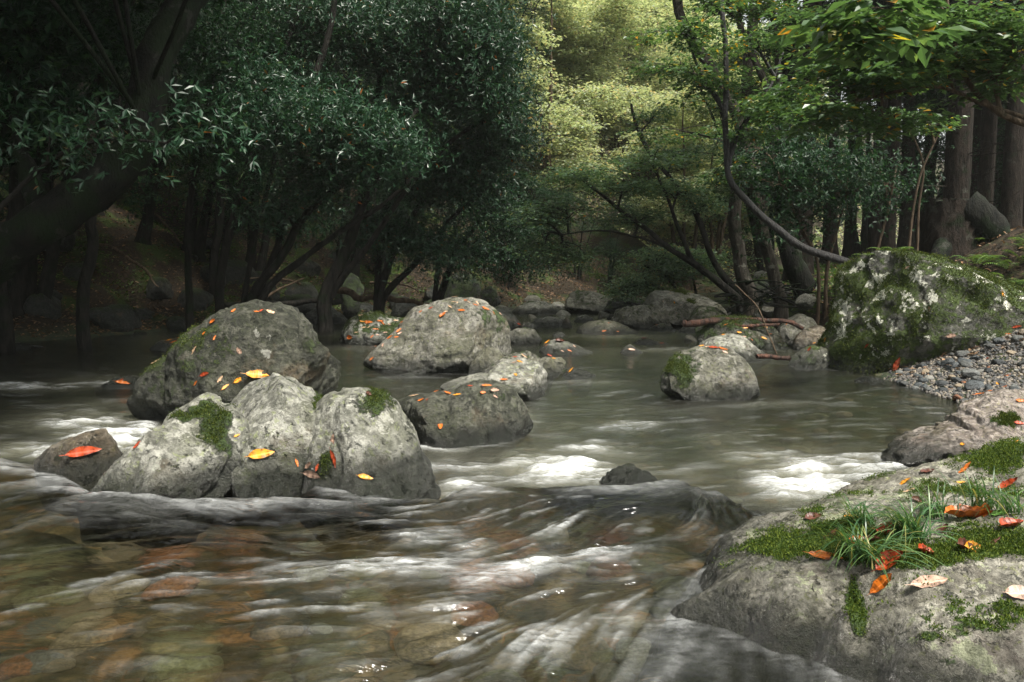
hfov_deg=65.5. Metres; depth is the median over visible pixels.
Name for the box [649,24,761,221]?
tree
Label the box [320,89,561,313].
tree
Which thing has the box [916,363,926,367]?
pebble
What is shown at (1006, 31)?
tree
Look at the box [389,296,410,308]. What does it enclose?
rock
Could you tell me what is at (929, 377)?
pebble
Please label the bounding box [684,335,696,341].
rock
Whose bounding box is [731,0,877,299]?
tree
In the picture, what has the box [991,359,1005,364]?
pebble
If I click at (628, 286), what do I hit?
shrub
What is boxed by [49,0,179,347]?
tree
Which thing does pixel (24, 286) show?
tree
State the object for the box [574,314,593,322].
boulder
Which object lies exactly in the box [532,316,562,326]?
boulder
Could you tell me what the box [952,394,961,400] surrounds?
pebble
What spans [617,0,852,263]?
tree
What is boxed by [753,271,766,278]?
rock
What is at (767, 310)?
rock
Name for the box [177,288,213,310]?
rock
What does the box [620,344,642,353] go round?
boulder
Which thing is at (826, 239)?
cedar tree
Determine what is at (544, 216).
maple tree
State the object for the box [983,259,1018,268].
fern
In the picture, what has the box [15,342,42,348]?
boulder
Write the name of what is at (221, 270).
tree
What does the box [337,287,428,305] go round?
fallen log
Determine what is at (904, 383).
pebble
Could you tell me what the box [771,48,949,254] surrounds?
tree
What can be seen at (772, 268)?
tree
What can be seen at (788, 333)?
boulder
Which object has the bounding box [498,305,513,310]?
boulder
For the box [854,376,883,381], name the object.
boulder
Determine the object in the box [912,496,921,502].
fallen leaf
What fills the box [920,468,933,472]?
fallen leaf
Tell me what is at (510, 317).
boulder
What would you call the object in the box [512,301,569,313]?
boulder
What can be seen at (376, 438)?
boulder
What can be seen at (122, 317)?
rock
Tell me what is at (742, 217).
tree
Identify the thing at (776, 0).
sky
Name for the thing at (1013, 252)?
fern
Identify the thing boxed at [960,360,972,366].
pebble
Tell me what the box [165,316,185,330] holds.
rock
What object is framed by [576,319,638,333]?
boulder
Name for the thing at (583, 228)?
shrub
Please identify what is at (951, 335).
fallen leaf
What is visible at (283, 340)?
boulder
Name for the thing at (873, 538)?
fallen leaf
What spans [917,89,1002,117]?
cedar tree
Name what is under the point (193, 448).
boulder
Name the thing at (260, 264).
tree
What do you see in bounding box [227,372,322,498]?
boulder
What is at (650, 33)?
tree
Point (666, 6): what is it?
tree
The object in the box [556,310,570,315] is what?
rock
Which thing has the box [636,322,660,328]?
boulder
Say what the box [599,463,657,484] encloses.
boulder
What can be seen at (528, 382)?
boulder
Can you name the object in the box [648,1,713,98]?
tree
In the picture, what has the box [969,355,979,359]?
pebble
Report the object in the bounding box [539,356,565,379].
boulder
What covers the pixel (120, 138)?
tree
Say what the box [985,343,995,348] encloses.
pebble
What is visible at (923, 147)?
tree
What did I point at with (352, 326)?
boulder
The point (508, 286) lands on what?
shrub
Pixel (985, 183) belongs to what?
cedar tree
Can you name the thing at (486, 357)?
boulder
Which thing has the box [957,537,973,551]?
fallen leaf
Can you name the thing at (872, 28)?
tree
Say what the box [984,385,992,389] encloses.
pebble
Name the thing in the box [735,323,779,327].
driftwood branch
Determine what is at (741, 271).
tree
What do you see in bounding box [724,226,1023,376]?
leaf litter
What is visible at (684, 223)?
tree
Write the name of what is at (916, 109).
cedar tree
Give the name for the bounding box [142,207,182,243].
fallen branch
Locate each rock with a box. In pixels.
[23,293,61,319]
[89,307,104,328]
[101,304,141,331]
[146,277,173,299]
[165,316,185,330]
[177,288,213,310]
[225,260,256,284]
[267,288,279,300]
[279,294,316,315]
[284,282,317,297]
[287,258,320,277]
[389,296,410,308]
[390,292,398,296]
[424,284,439,300]
[523,294,540,301]
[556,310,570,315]
[598,311,608,317]
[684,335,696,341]
[720,304,730,312]
[731,304,742,316]
[752,308,770,318]
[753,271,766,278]
[753,281,768,286]
[756,286,767,301]
[761,301,773,316]
[795,293,816,309]
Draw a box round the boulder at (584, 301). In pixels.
[565,290,612,313]
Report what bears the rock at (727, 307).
on the ground
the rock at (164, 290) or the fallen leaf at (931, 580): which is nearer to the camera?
the fallen leaf at (931, 580)
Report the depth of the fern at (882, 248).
9.26 m
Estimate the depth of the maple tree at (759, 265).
19.79 m
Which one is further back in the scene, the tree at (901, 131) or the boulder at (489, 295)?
the tree at (901, 131)
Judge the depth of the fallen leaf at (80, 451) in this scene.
3.69 m
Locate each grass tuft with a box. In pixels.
[776,501,932,579]
[792,526,946,586]
[801,492,909,532]
[813,484,961,554]
[878,472,958,523]
[909,462,1013,522]
[948,476,1023,515]
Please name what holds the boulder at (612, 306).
on the ground
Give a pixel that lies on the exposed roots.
(764, 294)
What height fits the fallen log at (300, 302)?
0.177 m
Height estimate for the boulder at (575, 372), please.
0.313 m
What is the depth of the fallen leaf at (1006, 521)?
2.21 m
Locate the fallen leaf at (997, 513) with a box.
[990,510,1007,514]
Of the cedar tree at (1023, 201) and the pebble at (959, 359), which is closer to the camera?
the pebble at (959, 359)
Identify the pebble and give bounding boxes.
[898,380,908,385]
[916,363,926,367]
[917,377,928,382]
[924,375,933,380]
[935,380,948,386]
[938,387,946,390]
[941,358,955,366]
[946,362,959,369]
[950,377,962,382]
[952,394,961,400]
[954,350,969,356]
[957,357,972,363]
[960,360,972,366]
[961,368,980,377]
[964,380,984,389]
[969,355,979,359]
[984,368,992,372]
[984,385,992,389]
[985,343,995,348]
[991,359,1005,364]
[992,337,1005,343]
[1006,350,1015,354]
[1010,335,1023,341]
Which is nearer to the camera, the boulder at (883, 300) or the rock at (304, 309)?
the boulder at (883, 300)
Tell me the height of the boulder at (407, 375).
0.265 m
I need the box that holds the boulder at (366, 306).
[359,302,372,312]
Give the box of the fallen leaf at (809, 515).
[805,512,821,519]
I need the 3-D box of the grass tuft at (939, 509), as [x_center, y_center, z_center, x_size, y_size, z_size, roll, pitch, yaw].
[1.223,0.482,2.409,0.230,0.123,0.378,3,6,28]
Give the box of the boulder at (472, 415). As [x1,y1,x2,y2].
[397,379,532,448]
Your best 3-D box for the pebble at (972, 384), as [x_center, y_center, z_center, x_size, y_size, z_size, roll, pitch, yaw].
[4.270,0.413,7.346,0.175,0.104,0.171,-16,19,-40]
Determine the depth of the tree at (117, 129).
21.66 m
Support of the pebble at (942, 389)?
on the gravel
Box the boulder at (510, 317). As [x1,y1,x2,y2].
[494,306,520,328]
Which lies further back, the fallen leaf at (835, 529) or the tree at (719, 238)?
the tree at (719, 238)
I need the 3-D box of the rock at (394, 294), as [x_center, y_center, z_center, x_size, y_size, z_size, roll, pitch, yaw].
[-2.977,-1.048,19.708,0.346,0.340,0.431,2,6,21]
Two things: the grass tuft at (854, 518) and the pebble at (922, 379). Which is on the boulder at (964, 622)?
the grass tuft at (854, 518)
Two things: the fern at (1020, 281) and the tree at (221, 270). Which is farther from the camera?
the tree at (221, 270)
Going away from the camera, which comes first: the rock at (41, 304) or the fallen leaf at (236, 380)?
the fallen leaf at (236, 380)
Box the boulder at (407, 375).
[401,373,414,376]
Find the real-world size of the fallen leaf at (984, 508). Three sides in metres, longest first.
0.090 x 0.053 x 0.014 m
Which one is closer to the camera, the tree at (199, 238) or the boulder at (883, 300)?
the boulder at (883, 300)
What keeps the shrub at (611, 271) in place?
on the ground
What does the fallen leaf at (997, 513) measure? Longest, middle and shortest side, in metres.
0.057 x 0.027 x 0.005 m
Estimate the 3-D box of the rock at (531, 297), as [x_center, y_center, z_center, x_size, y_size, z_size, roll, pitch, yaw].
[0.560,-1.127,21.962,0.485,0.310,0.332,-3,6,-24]
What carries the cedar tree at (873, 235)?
on the ground
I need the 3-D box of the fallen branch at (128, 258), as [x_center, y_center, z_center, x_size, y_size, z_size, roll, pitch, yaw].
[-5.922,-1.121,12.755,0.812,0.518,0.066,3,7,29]
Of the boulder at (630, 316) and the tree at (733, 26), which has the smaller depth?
the boulder at (630, 316)
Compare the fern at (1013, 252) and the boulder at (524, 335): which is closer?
the fern at (1013, 252)
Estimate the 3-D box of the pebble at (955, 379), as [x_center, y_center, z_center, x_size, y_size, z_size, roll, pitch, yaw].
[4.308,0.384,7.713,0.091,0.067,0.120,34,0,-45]
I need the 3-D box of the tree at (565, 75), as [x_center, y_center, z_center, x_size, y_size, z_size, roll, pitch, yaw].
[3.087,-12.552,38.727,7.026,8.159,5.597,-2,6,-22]
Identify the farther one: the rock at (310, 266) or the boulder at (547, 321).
the rock at (310, 266)
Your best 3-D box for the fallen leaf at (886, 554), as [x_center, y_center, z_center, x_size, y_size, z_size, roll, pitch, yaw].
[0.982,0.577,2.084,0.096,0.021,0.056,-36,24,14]
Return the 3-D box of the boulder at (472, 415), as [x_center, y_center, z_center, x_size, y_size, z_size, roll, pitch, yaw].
[-0.319,0.584,5.731,0.930,0.619,0.858,-3,7,-31]
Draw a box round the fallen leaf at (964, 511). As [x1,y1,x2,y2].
[944,503,992,517]
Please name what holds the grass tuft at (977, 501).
on the boulder at (964, 622)
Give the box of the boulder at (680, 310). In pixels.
[643,287,727,326]
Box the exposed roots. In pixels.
[713,278,834,317]
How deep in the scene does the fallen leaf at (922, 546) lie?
2.08 m
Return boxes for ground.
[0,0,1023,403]
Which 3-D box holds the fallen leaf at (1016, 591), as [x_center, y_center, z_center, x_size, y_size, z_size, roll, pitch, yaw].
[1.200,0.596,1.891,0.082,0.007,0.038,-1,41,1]
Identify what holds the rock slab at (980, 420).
on the ground
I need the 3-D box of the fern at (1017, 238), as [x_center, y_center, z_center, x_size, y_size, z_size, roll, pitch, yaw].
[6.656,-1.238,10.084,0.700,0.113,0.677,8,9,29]
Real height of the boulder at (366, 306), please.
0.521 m
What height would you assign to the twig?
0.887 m
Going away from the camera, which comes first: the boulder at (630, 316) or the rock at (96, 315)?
the rock at (96, 315)
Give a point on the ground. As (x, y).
(134, 250)
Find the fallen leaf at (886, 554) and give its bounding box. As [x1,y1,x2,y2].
[871,549,902,571]
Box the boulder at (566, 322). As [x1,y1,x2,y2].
[562,317,571,327]
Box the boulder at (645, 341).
[633,338,667,344]
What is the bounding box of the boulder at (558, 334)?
[553,332,564,335]
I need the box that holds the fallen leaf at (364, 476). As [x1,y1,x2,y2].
[358,474,372,478]
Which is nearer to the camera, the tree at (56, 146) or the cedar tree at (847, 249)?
the tree at (56, 146)
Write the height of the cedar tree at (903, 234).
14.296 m
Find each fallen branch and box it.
[99,243,124,255]
[125,255,159,287]
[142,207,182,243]
[244,277,300,285]
[267,278,304,297]
[369,281,417,291]
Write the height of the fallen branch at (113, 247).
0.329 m
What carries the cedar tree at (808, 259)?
on the ground
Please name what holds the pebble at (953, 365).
on the gravel
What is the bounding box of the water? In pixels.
[0,294,958,681]
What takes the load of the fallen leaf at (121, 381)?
on the boulder at (130, 379)
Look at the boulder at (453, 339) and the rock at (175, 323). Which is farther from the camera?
the rock at (175, 323)
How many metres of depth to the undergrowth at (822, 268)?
15.22 m
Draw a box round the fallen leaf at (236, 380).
[234,377,240,382]
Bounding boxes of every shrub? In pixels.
[488,170,546,270]
[498,201,551,288]
[515,168,572,269]
[551,187,601,279]
[590,196,643,287]
[596,243,761,304]
[683,102,954,324]
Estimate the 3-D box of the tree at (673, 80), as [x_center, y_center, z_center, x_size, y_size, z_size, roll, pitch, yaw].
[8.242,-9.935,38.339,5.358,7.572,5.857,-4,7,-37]
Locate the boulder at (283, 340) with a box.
[127,299,340,419]
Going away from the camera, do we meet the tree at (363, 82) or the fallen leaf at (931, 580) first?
the fallen leaf at (931, 580)
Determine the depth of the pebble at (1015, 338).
8.16 m
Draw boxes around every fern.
[868,247,913,250]
[951,255,1005,262]
[958,256,1000,263]
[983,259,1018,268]
[991,272,1021,282]
[1001,256,1023,267]
[1002,249,1023,256]
[1009,237,1023,244]
[1012,279,1023,285]
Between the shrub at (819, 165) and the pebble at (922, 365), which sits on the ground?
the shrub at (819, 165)
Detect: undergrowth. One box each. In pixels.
[0,156,692,314]
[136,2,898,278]
[719,255,924,364]
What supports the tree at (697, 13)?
on the ground
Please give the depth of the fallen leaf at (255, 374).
6.05 m
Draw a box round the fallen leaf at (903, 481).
[899,477,909,484]
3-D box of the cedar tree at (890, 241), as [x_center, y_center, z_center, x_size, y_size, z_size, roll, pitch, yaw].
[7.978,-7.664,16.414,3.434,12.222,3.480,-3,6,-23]
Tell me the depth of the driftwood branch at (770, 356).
9.55 m
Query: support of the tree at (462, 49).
on the ground
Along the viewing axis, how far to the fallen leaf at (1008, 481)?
2.61 m
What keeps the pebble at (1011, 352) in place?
on the gravel
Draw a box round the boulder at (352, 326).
[339,309,403,344]
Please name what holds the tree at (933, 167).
on the ground
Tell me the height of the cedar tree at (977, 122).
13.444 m
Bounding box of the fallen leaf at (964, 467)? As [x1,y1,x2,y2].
[958,461,970,472]
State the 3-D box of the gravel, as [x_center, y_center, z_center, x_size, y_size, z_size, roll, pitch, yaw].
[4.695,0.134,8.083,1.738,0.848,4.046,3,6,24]
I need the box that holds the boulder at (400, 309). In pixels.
[390,296,416,316]
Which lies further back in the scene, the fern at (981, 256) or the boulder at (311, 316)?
the boulder at (311, 316)
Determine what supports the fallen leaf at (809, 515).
on the boulder at (964, 622)
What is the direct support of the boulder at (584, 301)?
on the ground
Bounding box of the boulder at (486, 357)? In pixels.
[467,345,504,374]
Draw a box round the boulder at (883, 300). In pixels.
[815,247,1023,373]
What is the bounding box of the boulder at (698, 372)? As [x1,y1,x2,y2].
[658,344,759,400]
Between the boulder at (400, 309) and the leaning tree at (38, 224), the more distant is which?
the boulder at (400, 309)
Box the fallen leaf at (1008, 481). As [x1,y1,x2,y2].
[998,477,1017,488]
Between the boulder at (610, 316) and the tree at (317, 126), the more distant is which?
the boulder at (610, 316)
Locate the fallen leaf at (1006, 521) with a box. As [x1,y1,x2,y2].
[999,517,1023,526]
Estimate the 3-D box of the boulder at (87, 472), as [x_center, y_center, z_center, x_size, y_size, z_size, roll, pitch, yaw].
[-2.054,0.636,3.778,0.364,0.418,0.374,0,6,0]
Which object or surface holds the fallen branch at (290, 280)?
on the ground
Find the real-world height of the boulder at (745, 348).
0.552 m
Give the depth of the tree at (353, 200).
20.10 m
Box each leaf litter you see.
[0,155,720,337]
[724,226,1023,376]
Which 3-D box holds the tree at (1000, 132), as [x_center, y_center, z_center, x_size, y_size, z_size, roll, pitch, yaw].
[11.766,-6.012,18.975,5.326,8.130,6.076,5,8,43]
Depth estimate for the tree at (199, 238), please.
17.43 m
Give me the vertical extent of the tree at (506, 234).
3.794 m
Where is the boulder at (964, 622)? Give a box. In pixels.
[671,435,1023,681]
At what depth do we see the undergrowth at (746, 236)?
36.48 m
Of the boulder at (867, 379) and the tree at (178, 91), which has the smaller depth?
the boulder at (867, 379)
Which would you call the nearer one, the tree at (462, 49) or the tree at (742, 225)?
the tree at (462, 49)
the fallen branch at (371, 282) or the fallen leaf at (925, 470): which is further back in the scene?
the fallen branch at (371, 282)
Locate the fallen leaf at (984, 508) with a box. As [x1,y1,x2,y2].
[975,503,990,517]
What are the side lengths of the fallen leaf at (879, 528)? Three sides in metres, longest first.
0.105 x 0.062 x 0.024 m
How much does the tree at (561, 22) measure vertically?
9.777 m
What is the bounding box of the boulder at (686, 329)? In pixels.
[679,327,695,331]
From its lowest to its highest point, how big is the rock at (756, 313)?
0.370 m
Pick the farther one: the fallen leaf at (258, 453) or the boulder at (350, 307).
the boulder at (350, 307)
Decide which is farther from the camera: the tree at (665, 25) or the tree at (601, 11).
the tree at (665, 25)
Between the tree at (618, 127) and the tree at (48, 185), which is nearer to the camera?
the tree at (48, 185)
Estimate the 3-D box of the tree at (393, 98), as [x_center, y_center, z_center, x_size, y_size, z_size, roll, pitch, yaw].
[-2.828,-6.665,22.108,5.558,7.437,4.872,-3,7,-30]
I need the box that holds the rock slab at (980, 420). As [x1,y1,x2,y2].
[880,388,1023,466]
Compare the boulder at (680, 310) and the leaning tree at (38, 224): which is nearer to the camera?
the leaning tree at (38, 224)
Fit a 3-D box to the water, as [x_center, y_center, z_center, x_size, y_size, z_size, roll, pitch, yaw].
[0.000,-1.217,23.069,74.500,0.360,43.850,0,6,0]
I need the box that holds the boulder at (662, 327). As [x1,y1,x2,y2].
[648,323,674,330]
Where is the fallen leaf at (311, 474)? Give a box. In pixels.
[303,470,319,478]
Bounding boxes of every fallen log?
[224,298,342,307]
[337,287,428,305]
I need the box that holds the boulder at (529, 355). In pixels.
[479,350,540,372]
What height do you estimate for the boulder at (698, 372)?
0.741 m
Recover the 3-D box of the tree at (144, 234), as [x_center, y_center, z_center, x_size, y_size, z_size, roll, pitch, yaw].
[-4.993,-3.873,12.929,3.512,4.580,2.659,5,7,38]
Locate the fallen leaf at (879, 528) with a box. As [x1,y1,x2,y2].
[874,521,903,535]
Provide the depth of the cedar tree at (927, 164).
25.00 m
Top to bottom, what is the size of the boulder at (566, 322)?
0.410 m
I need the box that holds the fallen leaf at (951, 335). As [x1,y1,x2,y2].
[945,334,956,337]
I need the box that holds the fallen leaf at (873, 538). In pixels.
[862,535,880,540]
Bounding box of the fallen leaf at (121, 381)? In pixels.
[116,380,129,383]
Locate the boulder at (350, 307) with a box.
[340,273,364,318]
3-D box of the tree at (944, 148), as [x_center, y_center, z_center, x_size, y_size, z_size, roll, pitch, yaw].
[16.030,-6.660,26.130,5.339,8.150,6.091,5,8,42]
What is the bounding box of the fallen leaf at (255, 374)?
[243,370,268,377]
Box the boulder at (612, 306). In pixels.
[604,298,643,313]
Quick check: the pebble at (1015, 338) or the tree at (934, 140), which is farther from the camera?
the tree at (934, 140)
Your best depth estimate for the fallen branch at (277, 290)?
14.18 m
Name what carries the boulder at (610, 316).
on the ground
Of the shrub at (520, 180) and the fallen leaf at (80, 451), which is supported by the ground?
the shrub at (520, 180)
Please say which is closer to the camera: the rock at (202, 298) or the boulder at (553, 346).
the boulder at (553, 346)
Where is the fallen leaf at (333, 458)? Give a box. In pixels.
[329,447,335,465]
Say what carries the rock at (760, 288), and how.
on the ground
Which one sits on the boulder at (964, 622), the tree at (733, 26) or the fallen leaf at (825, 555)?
the fallen leaf at (825, 555)
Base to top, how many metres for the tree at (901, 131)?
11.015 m
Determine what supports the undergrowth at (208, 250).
on the ground
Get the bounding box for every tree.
[0,0,144,111]
[0,0,155,193]
[0,0,227,320]
[0,0,229,289]
[0,5,124,352]
[0,59,284,210]
[35,4,176,242]
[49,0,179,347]
[80,0,206,216]
[104,0,237,222]
[109,0,209,132]
[114,0,387,233]
[117,0,298,261]
[134,0,301,244]
[135,0,344,300]
[152,0,385,270]
[155,0,315,331]
[177,3,240,144]
[190,0,462,302]
[214,0,560,330]
[249,1,371,176]
[268,0,424,299]
[270,0,413,202]
[308,0,507,226]
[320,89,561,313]
[325,0,439,275]
[383,0,521,219]
[399,101,466,239]
[415,178,582,301]
[419,0,531,213]
[445,0,656,230]
[446,0,570,213]
[463,0,598,198]
[498,0,672,205]
[498,130,743,315]
[536,0,695,196]
[549,39,589,153]
[556,21,681,181]
[589,0,718,145]
[598,101,742,297]
[604,81,756,289]
[614,14,665,82]
[616,0,873,329]
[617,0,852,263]
[624,50,720,175]
[626,26,727,127]
[639,0,719,91]
[640,69,791,264]
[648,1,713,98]
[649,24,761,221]
[664,26,874,225]
[675,12,746,118]
[681,46,854,270]
[687,38,846,228]
[688,52,793,230]
[709,2,797,316]
[711,0,828,283]
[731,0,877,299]
[739,0,1023,149]
[759,0,895,264]
[766,0,988,74]
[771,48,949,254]
[819,1,858,258]
[822,0,1006,249]
[832,0,957,252]
[833,0,1001,241]
[841,77,947,184]
[845,49,949,217]
[859,0,1007,207]
[873,10,948,250]
[875,98,919,219]
[881,107,969,250]
[888,0,1003,245]
[890,0,1013,211]
[899,120,1001,169]
[901,0,1021,198]
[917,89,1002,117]
[919,78,1004,229]
[919,102,1005,164]
[929,0,1014,198]
[943,0,1023,229]
[996,153,1023,226]
[997,82,1007,210]
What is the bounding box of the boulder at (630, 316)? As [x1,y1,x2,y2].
[611,304,671,327]
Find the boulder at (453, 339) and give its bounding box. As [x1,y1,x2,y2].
[363,297,511,372]
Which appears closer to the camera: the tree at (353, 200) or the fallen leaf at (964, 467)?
the fallen leaf at (964, 467)
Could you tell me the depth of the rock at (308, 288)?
17.73 m
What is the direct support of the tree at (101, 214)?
on the ground
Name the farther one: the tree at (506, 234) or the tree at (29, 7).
the tree at (506, 234)
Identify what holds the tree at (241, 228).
on the ground
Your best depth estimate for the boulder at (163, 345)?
11.19 m
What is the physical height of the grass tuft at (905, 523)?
0.152 m
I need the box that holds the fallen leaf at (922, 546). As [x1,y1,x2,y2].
[918,543,934,554]
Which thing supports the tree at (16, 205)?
on the ground
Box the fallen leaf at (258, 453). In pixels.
[246,449,273,458]
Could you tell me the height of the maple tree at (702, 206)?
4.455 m
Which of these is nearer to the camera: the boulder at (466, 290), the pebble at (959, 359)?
the pebble at (959, 359)
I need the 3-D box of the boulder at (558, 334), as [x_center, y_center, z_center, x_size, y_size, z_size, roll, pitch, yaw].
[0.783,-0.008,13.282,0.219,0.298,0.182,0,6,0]
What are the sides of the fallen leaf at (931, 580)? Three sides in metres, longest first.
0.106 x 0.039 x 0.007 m
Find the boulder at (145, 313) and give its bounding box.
[134,308,154,321]
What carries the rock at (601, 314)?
in the water
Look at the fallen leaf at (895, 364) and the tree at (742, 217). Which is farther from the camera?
the tree at (742, 217)
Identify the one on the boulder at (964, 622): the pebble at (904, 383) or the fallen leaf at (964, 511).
the fallen leaf at (964, 511)
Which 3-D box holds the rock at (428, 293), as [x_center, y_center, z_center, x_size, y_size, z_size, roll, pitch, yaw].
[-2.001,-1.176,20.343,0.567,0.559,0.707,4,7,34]
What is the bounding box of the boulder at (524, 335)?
[510,327,541,343]
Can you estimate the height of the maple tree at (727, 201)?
7.083 m
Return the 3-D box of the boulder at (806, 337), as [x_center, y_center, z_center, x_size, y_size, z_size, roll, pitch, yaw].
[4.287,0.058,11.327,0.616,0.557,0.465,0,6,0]
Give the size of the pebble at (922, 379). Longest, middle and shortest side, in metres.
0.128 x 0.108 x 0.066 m
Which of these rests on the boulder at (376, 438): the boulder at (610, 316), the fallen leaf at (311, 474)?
the fallen leaf at (311, 474)
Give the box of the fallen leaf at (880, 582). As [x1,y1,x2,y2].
[869,573,891,593]
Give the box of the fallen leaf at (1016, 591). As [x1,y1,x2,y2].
[1005,585,1023,598]
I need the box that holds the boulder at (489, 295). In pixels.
[480,286,498,306]
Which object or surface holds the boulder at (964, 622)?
on the ground
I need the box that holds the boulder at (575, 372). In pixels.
[562,368,595,376]
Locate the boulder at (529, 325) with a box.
[521,322,535,328]
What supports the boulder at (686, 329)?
on the ground
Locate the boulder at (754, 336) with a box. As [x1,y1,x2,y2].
[694,313,787,349]
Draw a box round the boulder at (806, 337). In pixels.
[792,325,825,349]
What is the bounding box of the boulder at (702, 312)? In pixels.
[686,305,723,320]
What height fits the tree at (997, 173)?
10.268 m
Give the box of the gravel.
[881,329,1023,402]
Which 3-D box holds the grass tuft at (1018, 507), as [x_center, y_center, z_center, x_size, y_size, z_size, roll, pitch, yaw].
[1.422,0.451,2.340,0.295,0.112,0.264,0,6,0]
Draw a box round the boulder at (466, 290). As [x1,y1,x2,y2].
[439,273,480,298]
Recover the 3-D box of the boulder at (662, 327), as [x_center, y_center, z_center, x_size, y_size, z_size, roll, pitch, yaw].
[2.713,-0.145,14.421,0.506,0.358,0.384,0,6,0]
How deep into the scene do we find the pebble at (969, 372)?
7.68 m
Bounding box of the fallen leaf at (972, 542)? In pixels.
[965,540,980,551]
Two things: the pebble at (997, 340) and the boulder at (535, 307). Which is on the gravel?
the pebble at (997, 340)
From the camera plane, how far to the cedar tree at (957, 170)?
12.26 m
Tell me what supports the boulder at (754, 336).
on the ground
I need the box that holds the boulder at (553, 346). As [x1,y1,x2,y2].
[539,339,591,353]
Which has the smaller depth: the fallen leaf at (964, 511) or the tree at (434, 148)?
the fallen leaf at (964, 511)
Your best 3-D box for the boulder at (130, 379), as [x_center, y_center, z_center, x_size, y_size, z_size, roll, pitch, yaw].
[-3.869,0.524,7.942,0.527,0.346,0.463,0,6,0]
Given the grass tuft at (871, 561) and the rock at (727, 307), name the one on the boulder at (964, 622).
the grass tuft at (871, 561)
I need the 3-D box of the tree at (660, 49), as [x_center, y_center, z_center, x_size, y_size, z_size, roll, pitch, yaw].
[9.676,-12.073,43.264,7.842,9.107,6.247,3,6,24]
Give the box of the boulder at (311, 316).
[305,307,348,322]
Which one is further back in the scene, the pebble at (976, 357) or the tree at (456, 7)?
the tree at (456, 7)
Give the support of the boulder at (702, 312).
on the ground
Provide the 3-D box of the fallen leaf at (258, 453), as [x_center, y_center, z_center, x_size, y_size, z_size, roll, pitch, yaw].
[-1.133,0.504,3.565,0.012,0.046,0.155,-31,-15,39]
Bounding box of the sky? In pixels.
[706,0,944,158]
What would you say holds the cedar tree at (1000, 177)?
on the ground
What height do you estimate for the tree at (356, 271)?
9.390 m
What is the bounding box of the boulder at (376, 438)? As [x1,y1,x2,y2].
[301,386,440,499]
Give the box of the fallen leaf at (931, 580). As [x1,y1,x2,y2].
[910,575,947,587]
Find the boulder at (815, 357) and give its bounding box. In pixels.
[788,345,830,368]
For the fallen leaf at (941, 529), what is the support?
on the boulder at (964, 622)
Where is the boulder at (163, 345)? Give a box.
[149,337,178,350]
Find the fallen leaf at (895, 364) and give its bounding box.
[893,357,899,369]
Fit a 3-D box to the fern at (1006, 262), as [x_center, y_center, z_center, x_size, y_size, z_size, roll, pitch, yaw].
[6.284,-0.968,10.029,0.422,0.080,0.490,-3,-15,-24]
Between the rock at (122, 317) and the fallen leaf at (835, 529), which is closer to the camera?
the fallen leaf at (835, 529)
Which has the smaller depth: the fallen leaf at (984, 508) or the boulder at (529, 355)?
the fallen leaf at (984, 508)
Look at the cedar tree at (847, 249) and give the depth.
23.57 m
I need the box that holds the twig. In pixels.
[735,285,777,354]
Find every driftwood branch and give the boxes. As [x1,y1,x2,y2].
[681,317,803,329]
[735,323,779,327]
[755,354,790,360]
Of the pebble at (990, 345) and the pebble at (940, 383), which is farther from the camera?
the pebble at (990, 345)
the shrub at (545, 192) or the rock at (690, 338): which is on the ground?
the shrub at (545, 192)
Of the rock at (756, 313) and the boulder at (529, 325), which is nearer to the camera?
the rock at (756, 313)
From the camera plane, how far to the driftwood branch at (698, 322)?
11.48 m
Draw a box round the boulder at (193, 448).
[87,392,249,498]
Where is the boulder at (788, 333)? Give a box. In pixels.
[777,313,816,345]
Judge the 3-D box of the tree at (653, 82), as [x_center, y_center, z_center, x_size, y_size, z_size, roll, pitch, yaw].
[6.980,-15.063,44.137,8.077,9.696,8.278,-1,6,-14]
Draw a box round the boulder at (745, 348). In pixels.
[699,333,766,360]
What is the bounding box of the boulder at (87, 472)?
[34,428,122,490]
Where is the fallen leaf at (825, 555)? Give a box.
[803,550,841,558]
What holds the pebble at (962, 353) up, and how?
on the gravel
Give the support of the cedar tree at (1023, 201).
on the ground
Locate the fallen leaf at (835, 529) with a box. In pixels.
[827,526,838,536]
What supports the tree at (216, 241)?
on the ground
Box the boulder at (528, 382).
[440,354,547,400]
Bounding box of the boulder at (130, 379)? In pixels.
[101,375,138,388]
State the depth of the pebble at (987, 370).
7.65 m
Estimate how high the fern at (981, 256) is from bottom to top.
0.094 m
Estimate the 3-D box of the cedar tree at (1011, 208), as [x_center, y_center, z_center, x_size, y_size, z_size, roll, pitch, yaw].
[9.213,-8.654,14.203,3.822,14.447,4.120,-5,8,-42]
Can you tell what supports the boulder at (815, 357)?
on the ground
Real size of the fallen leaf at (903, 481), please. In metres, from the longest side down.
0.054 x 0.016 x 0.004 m
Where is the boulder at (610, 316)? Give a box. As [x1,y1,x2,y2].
[606,314,613,319]
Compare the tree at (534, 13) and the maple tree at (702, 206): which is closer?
the maple tree at (702, 206)
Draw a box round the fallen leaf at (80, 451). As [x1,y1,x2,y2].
[60,446,100,456]
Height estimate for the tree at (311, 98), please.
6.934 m
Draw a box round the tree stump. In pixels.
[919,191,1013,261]
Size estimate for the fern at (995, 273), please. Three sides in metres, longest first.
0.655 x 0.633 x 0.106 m
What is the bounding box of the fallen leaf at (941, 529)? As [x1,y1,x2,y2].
[936,523,948,532]
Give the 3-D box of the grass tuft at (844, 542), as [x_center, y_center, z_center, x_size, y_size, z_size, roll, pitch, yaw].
[0.917,0.520,2.133,0.383,0.133,0.407,-2,6,-23]

